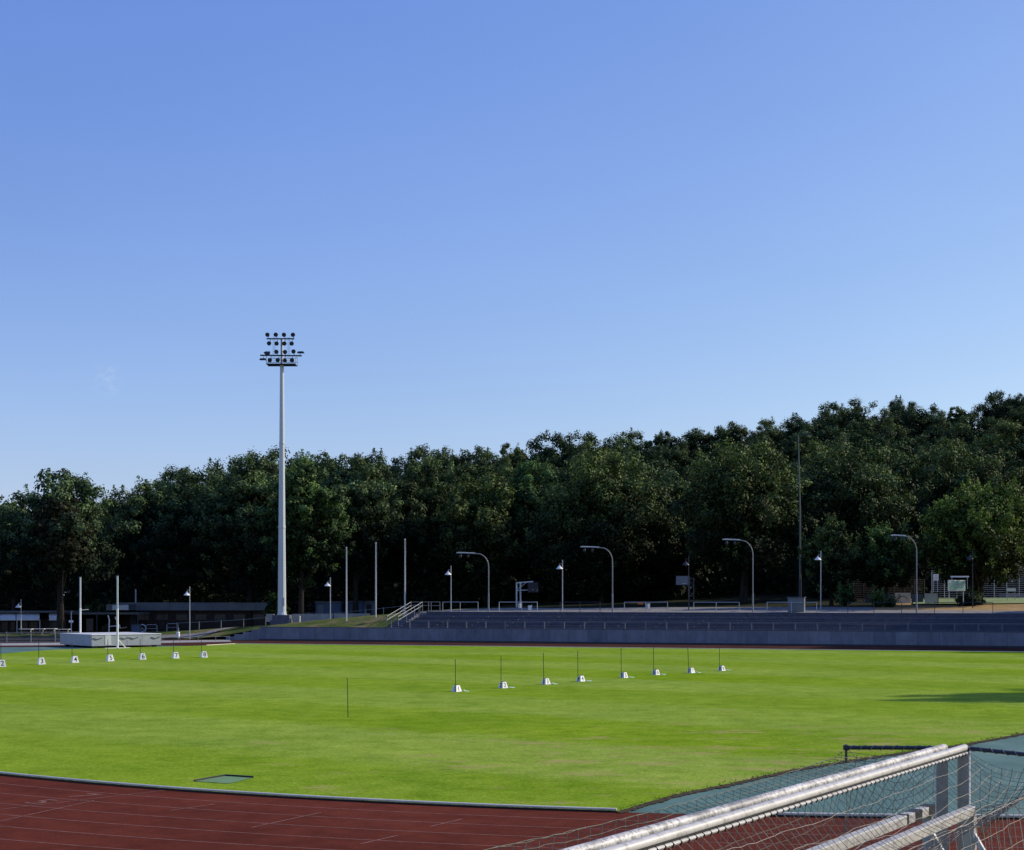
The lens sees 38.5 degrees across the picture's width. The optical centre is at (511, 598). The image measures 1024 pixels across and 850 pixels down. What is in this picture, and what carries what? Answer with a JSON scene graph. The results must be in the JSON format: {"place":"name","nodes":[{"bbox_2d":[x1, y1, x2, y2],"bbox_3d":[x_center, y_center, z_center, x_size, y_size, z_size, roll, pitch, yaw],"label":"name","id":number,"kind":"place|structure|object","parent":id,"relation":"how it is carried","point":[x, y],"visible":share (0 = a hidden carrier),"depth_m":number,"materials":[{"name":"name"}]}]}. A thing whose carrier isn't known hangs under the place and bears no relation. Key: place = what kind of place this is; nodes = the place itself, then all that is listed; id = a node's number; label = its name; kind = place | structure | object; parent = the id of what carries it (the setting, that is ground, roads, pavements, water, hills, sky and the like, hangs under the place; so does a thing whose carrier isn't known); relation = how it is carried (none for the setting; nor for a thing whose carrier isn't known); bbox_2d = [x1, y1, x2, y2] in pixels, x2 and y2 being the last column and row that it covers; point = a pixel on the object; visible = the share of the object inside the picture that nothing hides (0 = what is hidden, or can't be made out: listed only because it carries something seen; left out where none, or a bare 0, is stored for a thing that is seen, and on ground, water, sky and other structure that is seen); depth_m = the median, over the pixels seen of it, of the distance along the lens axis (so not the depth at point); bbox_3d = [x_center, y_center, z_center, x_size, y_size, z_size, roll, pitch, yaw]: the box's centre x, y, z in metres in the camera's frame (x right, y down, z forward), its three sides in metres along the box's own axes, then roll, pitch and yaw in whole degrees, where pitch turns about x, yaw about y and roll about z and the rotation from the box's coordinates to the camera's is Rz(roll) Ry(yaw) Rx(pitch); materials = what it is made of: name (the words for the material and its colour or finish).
{"place":"outdoors","nodes":[
{"label":"outdoors","id":0,"kind":"place"},
{"bbox_2d":[0,636,59,640],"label":"forecourt","id":1,"kind":"structure","parent":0,"point":[36,638],"depth_m":158.97,"materials":[{"name":"concrete"}]},
{"bbox_2d":[0,493,42,617],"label":"broadleaf tree","id":2,"kind":"object","parent":1,"relation":"on","point":[15,578],"visible":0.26,"depth_m":188.66,"materials":[{"name":"green plant"}]},
{"bbox_2d":[0,611,82,631],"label":"pavilion","id":3,"kind":"structure","parent":1,"relation":"on","point":[11,622],"depth_m":181.90,"materials":[{"name":"brick"}]},
{"bbox_2d":[23,491,96,632],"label":"broadleaf tree","id":4,"kind":"object","parent":1,"relation":"on","point":[64,551],"visible":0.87,"depth_m":169.89,"materials":[{"name":"green plant"}]},
{"bbox_2d":[0,467,141,632],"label":"broadleaf tree","id":5,"kind":"object","parent":1,"relation":"on","point":[21,534],"visible":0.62,"depth_m":174.53,"materials":[{"name":"green plant"}]},
{"bbox_2d":[64,604,149,631],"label":"entrance porch","id":6,"kind":"object","parent":1,"relation":"on","point":[88,626],"visible":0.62,"depth_m":186.00,"materials":[{"name":"metal"}]},
{"bbox_2d":[0,646,168,653],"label":"green surface","id":7,"kind":"object","parent":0,"point":[11,649],"visible":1,"depth_m":129.16,"materials":[{"name":"teal rubber"}]},
{"bbox_2d":[59,632,160,647],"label":"landing mat","id":8,"kind":"object","parent":7,"relation":"on","point":[97,639],"visible":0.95,"depth_m":132.25,"materials":[{"name":"grey plastic"}]},
{"bbox_2d":[0,640,231,645],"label":"pale path","id":9,"kind":"structure","parent":0,"point":[175,641],"depth_m":146.61,"materials":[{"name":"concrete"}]},
{"bbox_2d":[185,632,778,797],"bbox_3d":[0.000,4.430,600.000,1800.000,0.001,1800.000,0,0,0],"label":"ground","id":10,"kind":"structure","parent":0,"point":[217,638],"depth_m":162.27,"materials":[{"name":"green plant"}]},
{"bbox_2d":[226,627,1023,647],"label":"retaining wall","id":11,"kind":"structure","parent":10,"relation":"on","point":[1004,639],"depth_m":142.03,"materials":[{"name":"concrete"}]},
{"bbox_2d":[388,620,1018,631],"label":"wall handrail","id":12,"kind":"object","parent":11,"relation":"on","point":[721,622],"depth_m":139.69,"materials":[{"name":"grey metal"}]},
{"bbox_2d":[0,644,1023,811],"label":"grass field","id":13,"kind":"structure","parent":0,"point":[280,718],"depth_m":54.92,"materials":[{"name":"green plant"}]},
{"bbox_2d":[194,774,253,782],"bbox_3d":[-6.876,4.365,35.443,1.034,0.060,1.228,0,0,26],"label":"ground hatch","id":14,"kind":"object","parent":13,"relation":"on","point":[226,778],"visible":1,"depth_m":35.56,"materials":[{"name":"green paint"}]},
{"bbox_2d":[0,771,616,811],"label":"track kerb","id":15,"kind":"structure","parent":13,"relation":"on","point":[483,805],"depth_m":32.07,"materials":[{"name":"beige paint"}]},
{"bbox_2d":[616,733,1023,812],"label":"soil edge","id":16,"kind":"object","parent":13,"relation":"on","point":[707,789],"visible":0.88,"depth_m":35.92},
{"bbox_2d":[0,775,1023,849],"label":"running track","id":17,"kind":"structure","parent":0,"point":[520,820],"depth_m":28.45,"materials":[{"name":"red rubber"}]},
{"bbox_2d":[0,783,1022,849],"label":"lane lines","id":18,"kind":"object","parent":17,"relation":"on","point":[353,828],"visible":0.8,"depth_m":28.17,"materials":[{"name":"paint"}]},
{"bbox_2d":[0,549,1023,638],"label":"hill terrain","id":19,"kind":"structure","parent":0,"point":[761,605],"depth_m":160.34,"materials":[{"name":"green plant"}]},
{"bbox_2d":[78,599,113,628],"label":"shrub","id":20,"kind":"object","parent":19,"relation":"on","point":[96,608],"visible":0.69,"depth_m":187.45,"materials":[{"name":"green plant"}]},
{"bbox_2d":[98,484,134,526],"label":"broadleaf tree","id":21,"kind":"object","parent":19,"relation":"on","point":[116,494],"visible":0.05,"depth_m":284.15,"materials":[{"name":"green plant"}]},
{"bbox_2d":[83,557,182,601],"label":"broadleaf tree","id":22,"kind":"object","parent":19,"relation":"on","point":[109,583],"visible":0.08,"depth_m":203.77,"materials":[{"name":"green plant"}]},
{"bbox_2d":[95,475,185,600],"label":"broadleaf tree","id":23,"kind":"object","parent":19,"relation":"on","point":[148,504],"visible":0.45,"depth_m":196.82,"materials":[{"name":"green plant"}]},
{"bbox_2d":[144,464,197,504],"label":"broadleaf tree","id":24,"kind":"object","parent":19,"relation":"on","point":[166,474],"visible":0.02,"depth_m":278.61,"materials":[{"name":"green plant"}]},
{"bbox_2d":[134,465,235,600],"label":"broadleaf tree","id":25,"kind":"object","parent":19,"relation":"on","point":[184,559],"visible":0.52,"depth_m":192.54,"materials":[{"name":"green plant"}]},
{"bbox_2d":[116,602,269,629],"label":"flat roof building","id":26,"kind":"structure","parent":19,"relation":"on","point":[161,615],"depth_m":190.00,"materials":[{"name":"concrete"}]},
{"bbox_2d":[179,451,277,631],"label":"broadleaf tree","id":27,"kind":"object","parent":19,"relation":"on","point":[238,549],"visible":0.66,"depth_m":187.51,"materials":[{"name":"green plant"}]},
{"bbox_2d":[259,332,303,624],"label":"floodlight mast","id":28,"kind":"object","parent":19,"relation":"on","point":[281,617],"visible":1,"depth_m":162.68,"materials":[{"name":"metal"}]},
{"bbox_2d":[252,449,356,615],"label":"broadleaf tree","id":29,"kind":"object","parent":19,"relation":"on","point":[311,508],"visible":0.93,"depth_m":172.24,"materials":[{"name":"green plant"}]},
{"bbox_2d":[266,614,369,621],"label":"garden wall","id":30,"kind":"structure","parent":19,"relation":"on","point":[307,617],"depth_m":172.00,"materials":[{"name":"concrete"}]},
{"bbox_2d":[315,601,344,618],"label":"container shed","id":31,"kind":"structure","parent":19,"relation":"on","point":[337,607],"depth_m":188.00,"materials":[{"name":"metal"}]},
{"bbox_2d":[315,452,374,480],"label":"broadleaf tree","id":32,"kind":"object","parent":19,"relation":"on","point":[333,466],"visible":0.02,"depth_m":277.48,"materials":[{"name":"green plant"}]},
{"bbox_2d":[318,455,407,613],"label":"broadleaf tree","id":33,"kind":"object","parent":19,"relation":"on","point":[363,493],"visible":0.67,"depth_m":186.56,"materials":[{"name":"green plant"}]},
{"bbox_2d":[363,448,402,478],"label":"broadleaf tree","id":34,"kind":"object","parent":19,"relation":"on","point":[380,459],"visible":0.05,"depth_m":281.26,"materials":[{"name":"green plant"}]},
{"bbox_2d":[386,602,439,626],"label":"stairway","id":35,"kind":"object","parent":19,"relation":"on","point":[412,615],"visible":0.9,"depth_m":154.31,"materials":[{"name":"concrete"}]},
{"bbox_2d":[389,443,439,475],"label":"broadleaf tree","id":36,"kind":"object","parent":19,"relation":"on","point":[419,452],"visible":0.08,"depth_m":284.79,"materials":[{"name":"green plant"}]},
{"bbox_2d":[373,459,467,603],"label":"broadleaf tree","id":37,"kind":"object","parent":19,"relation":"on","point":[423,507],"visible":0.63,"depth_m":195.77,"materials":[{"name":"green plant"}]},
{"bbox_2d":[411,455,453,490],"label":"broadleaf tree","id":38,"kind":"object","parent":19,"relation":"on","point":[438,462],"visible":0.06,"depth_m":257.74,"materials":[{"name":"green plant"}]},
{"bbox_2d":[433,445,460,474],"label":"broadleaf tree","id":39,"kind":"object","parent":19,"relation":"on","point":[445,456],"visible":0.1,"depth_m":279.57,"materials":[{"name":"green plant"}]},
{"bbox_2d":[437,461,488,501],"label":"broadleaf tree","id":40,"kind":"object","parent":19,"relation":"on","point":[460,471],"visible":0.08,"depth_m":248.19,"materials":[{"name":"green plant"}]},
{"bbox_2d":[456,445,510,478],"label":"broadleaf tree","id":41,"kind":"object","parent":19,"relation":"on","point":[487,459],"visible":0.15,"depth_m":277.12,"materials":[{"name":"green plant"}]},
{"bbox_2d":[429,476,538,606],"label":"broadleaf tree","id":42,"kind":"object","parent":19,"relation":"on","point":[487,529],"visible":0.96,"depth_m":189.11,"materials":[{"name":"green plant"}]},
{"bbox_2d":[0,518,1023,617],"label":"undergrowth","id":43,"kind":"object","parent":19,"relation":"on","point":[505,595],"visible":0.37,"depth_m":193.93,"materials":[{"name":"green plant"}]},
{"bbox_2d":[498,442,528,470],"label":"broadleaf tree","id":44,"kind":"object","parent":19,"relation":"on","point":[516,454],"visible":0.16,"depth_m":281.90,"materials":[{"name":"green plant"}]},
{"bbox_2d":[478,458,572,492],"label":"broadleaf tree","id":45,"kind":"object","parent":19,"relation":"on","point":[507,470],"visible":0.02,"depth_m":228.21,"materials":[{"name":"green plant"}]},
{"bbox_2d":[489,456,566,600],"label":"broadleaf tree","id":46,"kind":"object","parent":19,"relation":"on","point":[525,488],"visible":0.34,"depth_m":193.57,"materials":[{"name":"green plant"}]},
{"bbox_2d":[514,429,567,475],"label":"broadleaf tree","id":47,"kind":"object","parent":19,"relation":"on","point":[535,445],"visible":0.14,"depth_m":285.93,"materials":[{"name":"green plant"}]},
{"bbox_2d":[532,430,608,473],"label":"broadleaf tree","id":48,"kind":"object","parent":19,"relation":"on","point":[570,448],"visible":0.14,"depth_m":282.44,"materials":[{"name":"green plant"}]},
{"bbox_2d":[564,431,636,459],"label":"broadleaf tree","id":49,"kind":"object","parent":19,"relation":"on","point":[585,446],"visible":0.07,"depth_m":280.20,"materials":[{"name":"green plant"}]},
{"bbox_2d":[517,445,684,602],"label":"broadleaf tree","id":50,"kind":"object","parent":19,"relation":"on","point":[593,506],"visible":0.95,"depth_m":182.40,"materials":[{"name":"green plant"}]},
{"bbox_2d":[572,453,702,488],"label":"broadleaf tree","id":51,"kind":"object","parent":19,"relation":"on","point":[644,480],"visible":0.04,"depth_m":223.72,"materials":[{"name":"green plant"}]},
{"bbox_2d":[615,427,659,458],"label":"broadleaf tree","id":52,"kind":"object","parent":19,"relation":"on","point":[629,437],"visible":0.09,"depth_m":284.05,"materials":[{"name":"green plant"}]},
{"bbox_2d":[622,443,668,474],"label":"broadleaf tree","id":53,"kind":"object","parent":19,"relation":"on","point":[652,455],"visible":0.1,"depth_m":258.20,"materials":[{"name":"green plant"}]},
{"bbox_2d":[643,430,679,459],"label":"broadleaf tree","id":54,"kind":"object","parent":19,"relation":"on","point":[660,440],"visible":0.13,"depth_m":282.83,"materials":[{"name":"green plant"}]},
{"bbox_2d":[630,476,713,599],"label":"broadleaf tree","id":55,"kind":"object","parent":19,"relation":"on","point":[669,571],"visible":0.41,"depth_m":187.29,"materials":[{"name":"green plant"}]},
{"bbox_2d":[646,458,702,494],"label":"broadleaf tree","id":56,"kind":"object","parent":19,"relation":"on","point":[662,467],"visible":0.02,"depth_m":226.57,"materials":[{"name":"green plant"}]},
{"bbox_2d":[659,445,695,478],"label":"broadleaf tree","id":57,"kind":"object","parent":19,"relation":"on","point":[675,456],"visible":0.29,"depth_m":253.90,"materials":[{"name":"green plant"}]},
{"bbox_2d":[671,427,719,462],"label":"broadleaf tree","id":58,"kind":"object","parent":19,"relation":"on","point":[694,439],"visible":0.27,"depth_m":282.25,"materials":[{"name":"green plant"}]},
{"bbox_2d":[398,612,1023,631],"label":"terraced stand","id":59,"kind":"object","parent":19,"relation":"on","point":[825,621],"visible":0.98,"depth_m":143.26,"materials":[{"name":"concrete"}]},
{"bbox_2d":[700,421,753,458],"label":"broadleaf tree","id":60,"kind":"object","parent":19,"relation":"on","point":[734,432],"visible":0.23,"depth_m":282.61,"materials":[{"name":"green plant"}]},
{"bbox_2d":[661,437,830,602],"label":"broadleaf tree","id":61,"kind":"object","parent":19,"relation":"on","point":[736,499],"visible":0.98,"depth_m":168.99,"materials":[{"name":"green plant"}]},
{"bbox_2d":[743,418,792,451],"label":"broadleaf tree","id":62,"kind":"object","parent":19,"relation":"on","point":[775,434],"visible":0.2,"depth_m":280.04,"materials":[{"name":"green plant"}]},
{"bbox_2d":[778,412,814,440],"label":"broadleaf tree","id":63,"kind":"object","parent":19,"relation":"on","point":[792,427],"visible":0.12,"depth_m":285.72,"materials":[{"name":"green plant"}]},
{"bbox_2d":[797,433,810,596],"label":"thin mast","id":64,"kind":"object","parent":19,"relation":"on","point":[800,586],"visible":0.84,"depth_m":159.93,"materials":[{"name":"grey metal"}]},
{"bbox_2d":[786,439,840,469],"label":"broadleaf tree","id":65,"kind":"object","parent":19,"relation":"on","point":[803,457],"visible":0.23,"depth_m":234.46,"materials":[{"name":"green plant"}]},
{"bbox_2d":[776,419,853,462],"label":"broadleaf tree","id":66,"kind":"object","parent":19,"relation":"on","point":[790,445],"visible":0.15,"depth_m":250.71,"materials":[{"name":"green plant"}]},
{"bbox_2d":[789,401,846,442],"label":"broadleaf tree","id":67,"kind":"object","parent":19,"relation":"on","point":[825,414],"visible":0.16,"depth_m":281.73,"materials":[{"name":"green plant"}]},
{"bbox_2d":[797,512,860,605],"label":"pruned tree","id":68,"kind":"object","parent":19,"relation":"on","point":[837,555],"visible":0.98,"depth_m":156.70,"materials":[{"name":"green plant"}]},
{"bbox_2d":[833,580,856,605],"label":"shrub","id":69,"kind":"object","parent":19,"relation":"on","point":[844,595],"visible":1,"depth_m":155.38,"materials":[{"name":"green plant"}]},
{"bbox_2d":[783,434,921,585],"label":"broadleaf tree","id":70,"kind":"object","parent":19,"relation":"on","point":[859,498],"visible":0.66,"depth_m":174.48,"materials":[{"name":"green plant"}]},
{"bbox_2d":[820,395,904,445],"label":"broadleaf tree","id":71,"kind":"object","parent":19,"relation":"on","point":[845,418],"visible":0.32,"depth_m":275.98,"materials":[{"name":"green plant"}]},
{"bbox_2d":[828,426,933,474],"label":"broadleaf tree","id":72,"kind":"object","parent":19,"relation":"on","point":[877,441],"visible":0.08,"depth_m":227.87,"materials":[{"name":"green plant"}]},
{"bbox_2d":[846,519,923,598],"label":"pruned tree","id":73,"kind":"object","parent":19,"relation":"on","point":[886,559],"visible":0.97,"depth_m":155.77,"materials":[{"name":"green plant"}]},
{"bbox_2d":[839,445,935,544],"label":"broadleaf tree","id":74,"kind":"object","parent":19,"relation":"on","point":[898,468],"visible":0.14,"depth_m":205.84,"materials":[{"name":"green plant"}]},
{"bbox_2d":[861,416,919,451],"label":"broadleaf tree","id":75,"kind":"object","parent":19,"relation":"on","point":[889,427],"visible":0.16,"depth_m":256.90,"materials":[{"name":"green plant"}]},
{"bbox_2d":[888,401,948,448],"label":"broadleaf tree","id":76,"kind":"object","parent":19,"relation":"on","point":[916,423],"visible":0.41,"depth_m":277.02,"materials":[{"name":"green plant"}]},
{"bbox_2d":[889,430,958,471],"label":"broadleaf tree","id":77,"kind":"object","parent":19,"relation":"on","point":[921,439],"visible":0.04,"depth_m":232.51,"materials":[{"name":"green plant"}]},
{"bbox_2d":[892,444,976,536],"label":"broadleaf tree","id":78,"kind":"object","parent":19,"relation":"on","point":[926,463],"visible":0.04,"depth_m":208.51,"materials":[{"name":"green plant"}]},
{"bbox_2d":[916,413,953,450],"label":"broadleaf tree","id":79,"kind":"object","parent":19,"relation":"on","point":[939,430],"visible":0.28,"depth_m":256.51,"materials":[{"name":"green plant"}]},
{"bbox_2d":[946,406,975,436],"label":"broadleaf tree","id":80,"kind":"object","parent":19,"relation":"on","point":[955,417],"visible":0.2,"depth_m":279.89,"materials":[{"name":"green plant"}]},
{"bbox_2d":[902,476,1023,604],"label":"pruned tree","id":81,"kind":"object","parent":19,"relation":"on","point":[987,531],"visible":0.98,"depth_m":155.79,"materials":[{"name":"green plant"}]},
{"bbox_2d":[902,438,1023,573],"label":"broadleaf tree","id":82,"kind":"object","parent":19,"relation":"on","point":[945,482],"visible":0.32,"depth_m":197.65,"materials":[{"name":"green plant"}]},
{"bbox_2d":[953,587,985,605],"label":"shrub","id":83,"kind":"object","parent":19,"relation":"on","point":[967,598],"visible":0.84,"depth_m":155.42,"materials":[{"name":"green plant"}]},
{"bbox_2d":[931,413,1009,461],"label":"broadleaf tree","id":84,"kind":"object","parent":19,"relation":"on","point":[969,431],"visible":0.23,"depth_m":249.08,"materials":[{"name":"green plant"}]},
{"bbox_2d":[931,566,1023,597],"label":"ball stop fence","id":85,"kind":"object","parent":19,"relation":"on","point":[987,593],"visible":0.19,"depth_m":175.99,"materials":[{"name":"metal"}]},
{"bbox_2d":[962,444,1023,516],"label":"broadleaf tree","id":86,"kind":"object","parent":19,"relation":"on","point":[1010,464],"visible":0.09,"depth_m":208.06,"materials":[{"name":"green plant"}]},
{"bbox_2d":[966,418,1023,476],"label":"broadleaf tree","id":87,"kind":"object","parent":19,"relation":"on","point":[1010,445],"visible":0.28,"depth_m":224.82,"materials":[{"name":"green plant"}]},
{"bbox_2d":[968,389,1022,434],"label":"broadleaf tree","id":88,"kind":"object","parent":19,"relation":"on","point":[1001,409],"visible":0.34,"depth_m":281.14,"materials":[{"name":"green plant"}]},
{"bbox_2d":[991,406,1023,442],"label":"broadleaf tree","id":89,"kind":"object","parent":19,"relation":"on","point":[1013,416],"visible":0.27,"depth_m":257.24,"materials":[{"name":"green plant"}]},
{"bbox_2d":[0,639,1023,651],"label":"track","id":90,"kind":"structure","parent":0,"point":[782,647],"depth_m":137.58,"materials":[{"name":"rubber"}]},
{"bbox_2d":[0,0,1023,510],"label":"sky","id":91,"kind":"structure","parent":0,"point":[491,224],"materials":[{"name":"blue"}]},
{"bbox_2d":[629,735,1023,815],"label":"green surface","id":92,"kind":"object","parent":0,"point":[1008,762],"visible":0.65,"depth_m":33.85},
{"bbox_2d":[772,812,1022,818],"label":"track kerb","id":93,"kind":"structure","parent":92,"relation":"on","point":[795,814],"depth_m":29.45,"materials":[{"name":"beige paint"}]},
{"bbox_2d":[913,597,1023,603],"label":"back pitch","id":94,"kind":"object","parent":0,"point":[1009,600],"visible":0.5,"depth_m":166.90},
{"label":"near bank","id":95,"kind":"structure","parent":0,"visible":0},
{"bbox_2d":[485,744,947,849],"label":"football goal","id":96,"kind":"object","parent":95,"relation":"on","point":[629,835],"visible":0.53,"depth_m":11.67,"materials":[{"name":"metal"}]},
{"bbox_2d":[599,744,1023,849],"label":"football goal","id":97,"kind":"object","parent":95,"relation":"on","point":[680,835],"visible":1,"depth_m":10.83,"materials":[{"name":"white metal"}]},
{"bbox_2d":[806,804,943,849],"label":"goal","id":98,"kind":"object","parent":95,"relation":"on","point":[859,835],"visible":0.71,"depth_m":11.92,"materials":[{"name":"white metal"}]},
{"bbox_2d":[860,805,985,849],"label":"goal","id":99,"kind":"object","parent":95,"relation":"on","point":[967,837],"visible":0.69,"depth_m":12.08,"materials":[{"name":"white metal"}]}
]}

